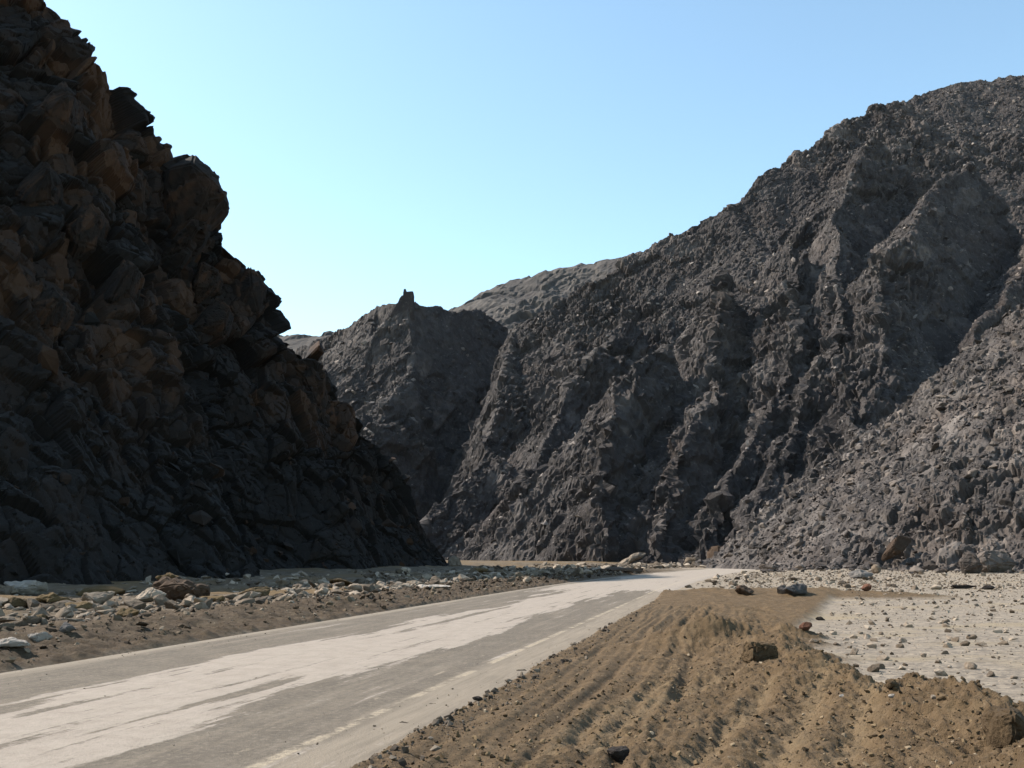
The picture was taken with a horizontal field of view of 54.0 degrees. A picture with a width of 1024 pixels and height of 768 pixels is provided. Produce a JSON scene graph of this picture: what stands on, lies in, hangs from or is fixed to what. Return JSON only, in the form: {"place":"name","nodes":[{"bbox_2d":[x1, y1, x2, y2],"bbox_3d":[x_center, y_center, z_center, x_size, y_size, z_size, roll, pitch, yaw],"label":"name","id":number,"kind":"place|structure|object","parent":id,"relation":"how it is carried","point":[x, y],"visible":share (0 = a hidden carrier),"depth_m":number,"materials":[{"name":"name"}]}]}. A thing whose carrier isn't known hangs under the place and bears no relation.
{"place":"outdoors","nodes":[
{"label":"outdoors","id":0,"kind":"place"},
{"bbox_2d":[0,0,447,585],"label":"cliff","id":1,"kind":"structure","parent":0,"point":[104,150],"depth_m":104.97,"materials":[{"name":"stone"}]},
{"bbox_2d":[15,162,63,206],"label":"rock outcrop","id":2,"kind":"object","parent":1,"relation":"on","point":[38,183],"visible":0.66,"depth_m":101.17,"materials":[{"name":"stone"}]},
{"bbox_2d":[32,287,75,338],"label":"rock outcrop","id":3,"kind":"object","parent":1,"relation":"on","point":[52,306],"visible":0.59,"depth_m":84.95,"materials":[{"name":"stone"}]},
{"bbox_2d":[39,81,83,125],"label":"rock outcrop","id":4,"kind":"object","parent":1,"relation":"on","point":[61,103],"visible":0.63,"depth_m":109.29,"materials":[{"name":"stone"}]},
{"bbox_2d":[61,202,110,262],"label":"rock outcrop","id":5,"kind":"object","parent":1,"relation":"on","point":[87,229],"visible":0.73,"depth_m":103.47,"materials":[{"name":"stone"}]},
{"bbox_2d":[94,259,144,303],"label":"rock outcrop","id":6,"kind":"object","parent":1,"relation":"on","point":[127,276],"visible":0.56,"depth_m":101.16,"materials":[{"name":"stone"}]},
{"bbox_2d":[131,165,152,234],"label":"rock outcrop","id":7,"kind":"object","parent":1,"relation":"on","point":[141,186],"visible":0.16,"depth_m":123.52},
{"bbox_2d":[161,219,214,279],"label":"rock outcrop","id":8,"kind":"object","parent":1,"relation":"on","point":[192,241],"visible":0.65,"depth_m":124.25,"materials":[{"name":"stone"}]},
{"bbox_2d":[160,154,229,239],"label":"rock outcrop","id":9,"kind":"object","parent":1,"relation":"on","point":[192,189],"visible":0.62,"depth_m":129.92,"materials":[{"name":"stone"}]},
{"bbox_2d":[192,262,223,303],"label":"rock outcrop","id":10,"kind":"object","parent":1,"relation":"on","point":[208,281],"visible":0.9,"depth_m":125.32,"materials":[{"name":"stone"}]},
{"bbox_2d":[193,298,233,347],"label":"rock outcrop","id":11,"kind":"object","parent":1,"relation":"on","point":[215,319],"visible":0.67,"depth_m":118.81,"materials":[{"name":"stone"}]},
{"bbox_2d":[0,243,447,580],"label":"cliff rubble","id":12,"kind":"object","parent":1,"relation":"on","point":[48,358],"visible":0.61,"depth_m":98.33,"materials":[{"name":"stone"}]},
{"bbox_2d":[239,267,266,315],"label":"rock outcrop","id":13,"kind":"object","parent":1,"relation":"on","point":[253,288],"visible":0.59,"depth_m":133.71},
{"bbox_2d":[294,358,332,426],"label":"rock outcrop","id":14,"kind":"object","parent":1,"relation":"on","point":[313,374],"visible":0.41,"depth_m":137.23,"materials":[{"name":"stone"}]},
{"bbox_2d":[277,331,333,351],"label":"ridge","id":15,"kind":"structure","parent":0,"point":[295,341],"depth_m":679.27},
{"bbox_2d":[0,568,754,767],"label":"road","id":16,"kind":"structure","parent":0,"point":[57,716],"depth_m":14.94,"materials":[{"name":"asphalt"}]},
{"bbox_2d":[295,301,507,520],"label":"tower hill","id":17,"kind":"structure","parent":0,"point":[428,347],"depth_m":399.48,"materials":[{"name":"stone"}]},
{"bbox_2d":[297,305,506,518],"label":"hillside rubble","id":18,"kind":"object","parent":17,"relation":"on","point":[387,395],"visible":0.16,"depth_m":393.87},
{"bbox_2d":[390,289,414,319],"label":"rock","id":19,"kind":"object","parent":17,"relation":"on","point":[405,302],"depth_m":409.25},
{"bbox_2d":[0,560,1023,767],"bbox_3d":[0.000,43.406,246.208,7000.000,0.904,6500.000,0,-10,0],"label":"ground","id":20,"kind":"structure","parent":0,"point":[773,611],"depth_m":15.89,"materials":[{"name":"soil"}]},
{"bbox_2d":[0,586,12,594],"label":"stone","id":21,"kind":"object","parent":20,"relation":"on","point":[8,590],"visible":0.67,"depth_m":43.19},
{"bbox_2d":[0,623,14,628],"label":"stone","id":22,"kind":"object","parent":20,"relation":"on","point":[11,625],"visible":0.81,"depth_m":22.47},
{"bbox_2d":[0,615,15,622],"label":"stone","id":23,"kind":"object","parent":20,"relation":"on","point":[7,618],"visible":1,"depth_m":24.63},
{"bbox_2d":[0,585,18,594],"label":"boulder","id":24,"kind":"object","parent":20,"relation":"on","point":[14,591],"visible":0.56,"depth_m":46.84,"materials":[{"name":"stone"}]},
{"bbox_2d":[2,597,26,607],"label":"stone","id":25,"kind":"object","parent":20,"relation":"on","point":[14,602],"visible":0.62,"depth_m":35.80,"materials":[{"name":"stone"}]},
{"bbox_2d":[0,637,29,646],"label":"boulder","id":26,"kind":"object","parent":20,"relation":"on","point":[10,642],"visible":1,"depth_m":18.08,"materials":[{"name":"stone"}]},
{"bbox_2d":[4,580,48,594],"bbox_3d":[-23.029,9.713,47.592,1.483,0.834,1.750,-8,-13,40],"label":"boulder","id":27,"kind":"object","parent":20,"relation":"on","point":[29,587],"visible":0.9,"depth_m":47.26,"materials":[{"name":"stone"}]},
{"bbox_2d":[14,617,41,626],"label":"stone","id":28,"kind":"object","parent":20,"relation":"on","point":[34,620],"visible":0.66,"depth_m":23.63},
{"bbox_2d":[27,598,39,608],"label":"stone","id":29,"kind":"object","parent":20,"relation":"on","point":[31,603],"visible":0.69,"depth_m":35.91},
{"bbox_2d":[27,632,52,641],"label":"boulder","id":30,"kind":"object","parent":20,"relation":"on","point":[38,637],"visible":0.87,"depth_m":19.39,"materials":[{"name":"stone"}]},
{"bbox_2d":[31,607,50,615],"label":"stone","id":31,"kind":"object","parent":20,"relation":"on","point":[40,610],"visible":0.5,"depth_m":28.15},
{"bbox_2d":[36,592,75,602],"bbox_3d":[-17.024,8.007,37.515,1.503,0.484,1.093,0,-10,0],"label":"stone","id":32,"kind":"object","parent":20,"relation":"on","point":[51,597],"visible":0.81,"depth_m":37.19,"materials":[{"name":"stone"}]},
{"bbox_2d":[55,607,71,617],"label":"stone","id":33,"kind":"object","parent":20,"relation":"on","point":[63,612],"visible":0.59,"depth_m":28.25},
{"bbox_2d":[51,600,77,607],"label":"stone","id":34,"kind":"object","parent":20,"relation":"on","point":[60,604],"visible":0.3,"depth_m":35.55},
{"bbox_2d":[58,622,75,631],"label":"boulder","id":35,"kind":"object","parent":20,"relation":"on","point":[66,627],"visible":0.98,"depth_m":20.38,"materials":[{"name":"grey stone"}]},
{"bbox_2d":[64,617,85,621],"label":"stone","id":36,"kind":"object","parent":20,"relation":"on","point":[72,620],"visible":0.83,"depth_m":24.66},
{"bbox_2d":[65,601,92,609],"bbox_3d":[-13.837,7.159,32.218,0.941,0.382,0.668,5,-11,-28],"label":"earth hump","id":37,"kind":"object","parent":20,"relation":"on","point":[86,605],"visible":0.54,"depth_m":32.12,"materials":[{"name":"soil"}]},
{"bbox_2d":[80,591,114,603],"bbox_3d":[-15.424,7.995,37.249,0.880,0.597,1.093,-4,-10,21],"label":"boulder","id":38,"kind":"object","parent":20,"relation":"on","point":[100,597],"visible":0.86,"depth_m":37.00,"materials":[{"name":"stone"}]},
{"bbox_2d":[75,585,124,595],"bbox_3d":[-18.787,9.474,45.829,2.116,0.570,1.489,4,-10,-22],"label":"rock","id":39,"kind":"object","parent":20,"relation":"on","point":[105,588],"visible":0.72,"depth_m":45.54,"materials":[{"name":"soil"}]},
{"bbox_2d":[95,605,112,614],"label":"stone","id":40,"kind":"object","parent":20,"relation":"on","point":[101,607],"visible":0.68,"depth_m":29.39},
{"bbox_2d":[96,608,115,614],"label":"stone","id":41,"kind":"object","parent":20,"relation":"on","point":[102,612],"visible":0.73,"depth_m":29.08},
{"bbox_2d":[116,608,139,616],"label":"stone","id":42,"kind":"object","parent":20,"relation":"on","point":[122,612],"visible":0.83,"depth_m":26.09,"materials":[{"name":"stone"}]},
{"bbox_2d":[124,596,141,605],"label":"stone","id":43,"kind":"object","parent":20,"relation":"on","point":[128,600],"visible":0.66,"depth_m":34.37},
{"bbox_2d":[128,602,146,609],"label":"stone","id":44,"kind":"object","parent":20,"relation":"on","point":[139,605],"visible":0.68,"depth_m":30.32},
{"bbox_2d":[135,587,165,601],"bbox_3d":[-14.252,8.317,39.319,1.099,0.727,1.265,8,-13,-40],"label":"boulder","id":45,"kind":"object","parent":20,"relation":"on","point":[148,594],"visible":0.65,"depth_m":39.01,"materials":[{"name":"stone"}]},
{"bbox_2d":[153,594,168,605],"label":"stone","id":46,"kind":"object","parent":20,"relation":"on","point":[160,599],"visible":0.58,"depth_m":35.05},
{"bbox_2d":[155,572,178,579],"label":"boulder","id":47,"kind":"object","parent":20,"relation":"on","point":[169,574],"visible":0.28,"depth_m":42.40,"materials":[{"name":"stone"}]},
{"bbox_2d":[164,600,176,608],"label":"stone","id":48,"kind":"object","parent":20,"relation":"on","point":[168,604],"visible":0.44,"depth_m":31.68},
{"bbox_2d":[152,576,209,600],"bbox_3d":[-13.658,8.471,41.370,2.374,1.092,1.713,0,-10,0],"label":"boulder","id":49,"kind":"object","parent":20,"relation":"on","point":[176,588],"visible":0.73,"depth_m":40.90,"materials":[{"name":"brown stone"}]},
{"bbox_2d":[179,600,192,607],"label":"stone","id":50,"kind":"object","parent":20,"relation":"on","point":[185,603],"visible":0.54,"depth_m":31.99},
{"bbox_2d":[193,598,207,602],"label":"stone","id":51,"kind":"object","parent":20,"relation":"on","point":[196,600],"visible":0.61,"depth_m":34.12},
{"bbox_2d":[194,602,208,609],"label":"stone","id":52,"kind":"object","parent":20,"relation":"on","point":[200,605],"visible":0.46,"depth_m":30.56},
{"bbox_2d":[200,595,224,601],"bbox_3d":[-11.782,8.537,39.773,1.065,0.344,0.744,-5,-11,27],"label":"earth hump","id":53,"kind":"object","parent":20,"relation":"on","point":[220,598],"visible":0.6,"depth_m":39.46,"materials":[{"name":"soil"}]},
{"bbox_2d":[233,592,249,599],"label":"stone","id":54,"kind":"object","parent":20,"relation":"on","point":[245,595],"visible":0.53,"depth_m":36.62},
{"bbox_2d":[234,598,254,604],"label":"stone","id":55,"kind":"object","parent":20,"relation":"on","point":[248,600],"visible":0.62,"depth_m":33.92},
{"bbox_2d":[238,586,270,596],"bbox_3d":[-11.284,9.192,44.179,1.300,0.575,1.632,0,-10,0],"label":"rock","id":56,"kind":"object","parent":20,"relation":"on","point":[264,591],"visible":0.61,"depth_m":43.79,"materials":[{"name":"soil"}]},
{"bbox_2d":[248,591,261,597],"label":"stone","id":57,"kind":"object","parent":20,"relation":"on","point":[253,594],"visible":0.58,"depth_m":40.88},
{"bbox_2d":[272,592,288,601],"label":"stone","id":58,"kind":"object","parent":20,"relation":"on","point":[281,597],"visible":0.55,"depth_m":34.62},
{"bbox_2d":[0,569,650,662],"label":"verge crumbs","id":59,"kind":"object","parent":20,"relation":"on","point":[9,659],"visible":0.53,"depth_m":34.68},
{"bbox_2d":[2,589,669,767],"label":"roadside gravel","id":60,"kind":"structure","parent":20,"relation":"on","point":[438,720],"depth_m":11.73,"materials":[{"name":"gravel"}]},
{"bbox_2d":[331,589,348,593],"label":"stone","id":61,"kind":"object","parent":20,"relation":"on","point":[337,591],"visible":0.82,"depth_m":41.68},
{"bbox_2d":[329,578,352,585],"bbox_3d":[-9.332,10.818,54.737,1.248,0.490,1.927,3,-10,-19],"label":"earth hump","id":62,"kind":"object","parent":20,"relation":"on","point":[336,580],"visible":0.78,"depth_m":54.33,"materials":[{"name":"soil"}]},
{"bbox_2d":[0,561,705,626],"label":"verge rubble","id":63,"kind":"object","parent":20,"relation":"on","point":[526,569],"visible":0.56,"depth_m":72.52,"materials":[{"name":"stone"}]},
{"bbox_2d":[348,583,361,591],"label":"stone","id":64,"kind":"object","parent":20,"relation":"on","point":[355,586],"visible":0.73,"depth_m":45.44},
{"bbox_2d":[363,584,375,592],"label":"stone","id":65,"kind":"object","parent":20,"relation":"on","point":[368,588],"visible":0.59,"depth_m":41.32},
{"bbox_2d":[416,584,451,587],"bbox_3d":[-3.699,9.580,47.515,1.730,0.212,0.809,0,-10,0],"label":"rock slab","id":66,"kind":"object","parent":20,"relation":"on","point":[436,586],"visible":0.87,"depth_m":47.35,"materials":[{"name":"stone"}]},
{"bbox_2d":[448,556,461,566],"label":"boulder","id":67,"kind":"object","parent":20,"relation":"on","point":[453,561],"visible":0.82,"depth_m":137.47,"materials":[{"name":"stone"}]},
{"bbox_2d":[607,746,629,761],"bbox_3d":[0.938,3.289,8.901,0.206,0.155,0.250,0,-10,0],"label":"stone","id":68,"kind":"object","parent":20,"relation":"on","point":[619,753],"visible":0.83,"depth_m":8.82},
{"bbox_2d":[596,567,642,572],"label":"rock","id":69,"kind":"object","parent":20,"relation":"on","point":[627,569],"visible":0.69,"depth_m":95.95,"materials":[{"name":"grey stone"}]},
{"bbox_2d":[619,552,645,562],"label":"rock slab","id":70,"kind":"object","parent":20,"relation":"on","point":[634,557],"visible":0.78,"depth_m":196.25,"materials":[{"name":"stone"}]},
{"bbox_2d":[350,598,1023,767],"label":"soil crumbs","id":71,"kind":"object","parent":20,"relation":"on","point":[678,753],"visible":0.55,"depth_m":10.18,"materials":[{"name":"soil"}]},
{"bbox_2d":[684,557,698,562],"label":"boulder","id":72,"kind":"object","parent":20,"relation":"on","point":[691,559],"visible":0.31,"depth_m":174.61,"materials":[{"name":"stone"}]},
{"bbox_2d":[707,545,721,557],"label":"boulder","id":73,"kind":"object","parent":20,"relation":"on","point":[711,551],"visible":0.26,"depth_m":168.92,"materials":[{"name":"brown stone"}]},
{"bbox_2d":[735,585,753,595],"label":"boulder","id":74,"kind":"object","parent":20,"relation":"on","point":[744,590],"visible":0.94,"depth_m":42.48,"materials":[{"name":"brown stone"}]},
{"bbox_2d":[741,641,777,663],"bbox_3d":[3.726,4.046,15.018,0.547,0.393,0.375,3,-10,-19],"label":"soil block","id":75,"kind":"object","parent":20,"relation":"on","point":[757,651],"depth_m":14.89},
{"bbox_2d":[763,564,777,569],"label":"boulder","id":76,"kind":"object","parent":20,"relation":"on","point":[772,566],"visible":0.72,"depth_m":113.02,"materials":[{"name":"grey stone"}]},
{"bbox_2d":[777,585,788,593],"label":"boulder","id":77,"kind":"object","parent":20,"relation":"on","point":[780,588],"visible":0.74,"depth_m":42.71,"materials":[{"name":"grey stone"}]},
{"bbox_2d":[783,583,806,594],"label":"boulder","id":78,"kind":"object","parent":20,"relation":"on","point":[797,589],"visible":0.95,"depth_m":42.08,"materials":[{"name":"grey stone"}]},
{"bbox_2d":[799,622,811,630],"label":"stone","id":79,"kind":"object","parent":20,"relation":"on","point":[806,626],"visible":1,"depth_m":22.53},
{"bbox_2d":[685,568,1023,694],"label":"plain pebbles","id":80,"kind":"object","parent":20,"relation":"on","point":[944,623],"visible":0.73,"depth_m":57.48,"materials":[{"name":"stone"}]},
{"bbox_2d":[848,569,872,578],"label":"boulder","id":81,"kind":"object","parent":20,"relation":"on","point":[858,573],"visible":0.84,"depth_m":80.79,"materials":[{"name":"grey stone"}]},
{"bbox_2d":[861,583,871,590],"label":"boulder","id":82,"kind":"object","parent":20,"relation":"on","point":[866,587],"visible":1,"depth_m":44.49,"materials":[{"name":"stone"}]},
{"bbox_2d":[867,664,879,671],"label":"stone","id":83,"kind":"object","parent":20,"relation":"on","point":[873,668],"visible":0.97,"depth_m":16.59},
{"bbox_2d":[871,564,880,573],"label":"boulder","id":84,"kind":"object","parent":20,"relation":"on","point":[876,568],"visible":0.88,"depth_m":96.19,"materials":[{"name":"stone"}]},
{"bbox_2d":[876,654,889,660],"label":"stone","id":85,"kind":"object","parent":20,"relation":"on","point":[883,657],"visible":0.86,"depth_m":18.29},
{"bbox_2d":[760,565,1023,573],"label":"slope foot rubble","id":86,"kind":"object","parent":20,"relation":"on","point":[895,568],"visible":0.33,"depth_m":108.92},
{"bbox_2d":[885,678,898,688],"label":"clod","id":87,"kind":"object","parent":20,"relation":"on","point":[890,683],"visible":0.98,"depth_m":10.74,"materials":[{"name":"soil"}]},
{"bbox_2d":[909,565,924,573],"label":"boulder","id":88,"kind":"object","parent":20,"relation":"on","point":[915,569],"visible":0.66,"depth_m":96.33,"materials":[{"name":"grey stone"}]},
{"bbox_2d":[922,564,938,570],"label":"boulder","id":89,"kind":"object","parent":20,"relation":"on","point":[930,567],"visible":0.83,"depth_m":107.60,"materials":[{"name":"grey stone"}]},
{"bbox_2d":[934,668,947,675],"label":"stone","id":90,"kind":"object","parent":20,"relation":"on","point":[939,672],"visible":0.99,"depth_m":16.03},
{"bbox_2d":[937,692,947,700],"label":"clod","id":91,"kind":"object","parent":20,"relation":"on","point":[942,696],"visible":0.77,"depth_m":9.94,"materials":[{"name":"soil"}]},
{"bbox_2d":[950,585,976,588],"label":"boulder","id":92,"kind":"object","parent":20,"relation":"on","point":[962,586],"visible":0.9,"depth_m":57.20,"materials":[{"name":"stone"}]},
{"bbox_2d":[964,662,977,668],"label":"stone","id":93,"kind":"object","parent":20,"relation":"on","point":[969,665],"visible":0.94,"depth_m":16.81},
{"bbox_2d":[960,550,982,573],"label":"boulder","id":94,"kind":"object","parent":20,"relation":"on","point":[970,563],"visible":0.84,"depth_m":96.49,"materials":[{"name":"grey stone"}]},
{"bbox_2d":[976,550,1015,572],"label":"boulder","id":95,"kind":"object","parent":20,"relation":"on","point":[1000,561],"visible":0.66,"depth_m":99.65,"materials":[{"name":"grey stone"}]},
{"bbox_2d":[981,703,1023,748],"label":"clod","id":96,"kind":"object","parent":20,"relation":"on","point":[1003,724],"visible":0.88,"depth_m":8.50,"materials":[{"name":"soil"}]},
{"bbox_2d":[44,0,1023,335],"label":"sky","id":97,"kind":"structure","parent":0,"point":[363,153],"materials":[{"name":"blue"}]},
{"bbox_2d":[448,257,621,332],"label":"mountain","id":98,"kind":"structure","parent":0,"point":[509,304],"depth_m":638.37,"materials":[{"name":"stone"}]},
{"bbox_2d":[419,76,1023,562],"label":"mountain","id":99,"kind":"structure","parent":0,"point":[637,424],"depth_m":286.14,"materials":[{"name":"stone"}]},
{"bbox_2d":[430,75,1023,561],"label":"mountain rubble","id":100,"kind":"object","parent":99,"relation":"on","point":[652,491],"visible":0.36,"depth_m":316.74,"materials":[{"name":"stone"}]},
{"bbox_2d":[693,304,1023,571],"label":"talus slope","id":101,"kind":"structure","parent":0,"point":[961,491],"depth_m":125.85,"materials":[{"name":"stone"}]},
{"bbox_2d":[817,511,825,520],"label":"boulder","id":102,"kind":"object","parent":101,"relation":"on","point":[821,515],"visible":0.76,"depth_m":131.68,"materials":[{"name":"grey stone"}]},
{"bbox_2d":[694,304,1023,571],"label":"talus rubble","id":103,"kind":"object","parent":101,"relation":"on","point":[894,447],"visible":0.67,"depth_m":132.47,"materials":[{"name":"stone"}]},
{"bbox_2d":[881,535,911,560],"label":"rock slab","id":104,"kind":"object","parent":101,"relation":"on","point":[898,544],"visible":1,"depth_m":111.98,"materials":[{"name":"brown stone"}]},
{"bbox_2d":[911,425,920,433],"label":"boulder","id":105,"kind":"object","parent":101,"relation":"on","point":[915,428],"visible":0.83,"depth_m":138.96,"materials":[{"name":"grey stone"}]},
{"bbox_2d":[917,465,930,472],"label":"boulder","id":106,"kind":"object","parent":101,"relation":"on","point":[922,468],"visible":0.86,"depth_m":125.75,"materials":[{"name":"grey stone"}]},
{"bbox_2d":[953,518,967,529],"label":"boulder","id":107,"kind":"object","parent":101,"relation":"on","point":[963,522],"visible":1,"depth_m":110.67,"materials":[{"name":"grey stone"}]},
{"bbox_2d":[967,468,977,477],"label":"boulder","id":108,"kind":"object","parent":101,"relation":"on","point":[973,471],"visible":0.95,"depth_m":118.52,"materials":[{"name":"grey stone"}]},
{"bbox_2d":[970,382,983,389],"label":"boulder","id":109,"kind":"object","parent":101,"relation":"on","point":[977,385],"visible":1,"depth_m":139.22,"materials":[{"name":"grey stone"}]},
{"bbox_2d":[998,498,1014,506],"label":"boulder","id":110,"kind":"object","parent":101,"relation":"on","point":[1005,501],"visible":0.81,"depth_m":111.36,"materials":[{"name":"grey stone"}]},
{"bbox_2d":[1002,406,1012,415],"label":"boulder","id":111,"kind":"object","parent":101,"relation":"on","point":[1007,410],"visible":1,"depth_m":127.62,"materials":[{"name":"grey stone"}]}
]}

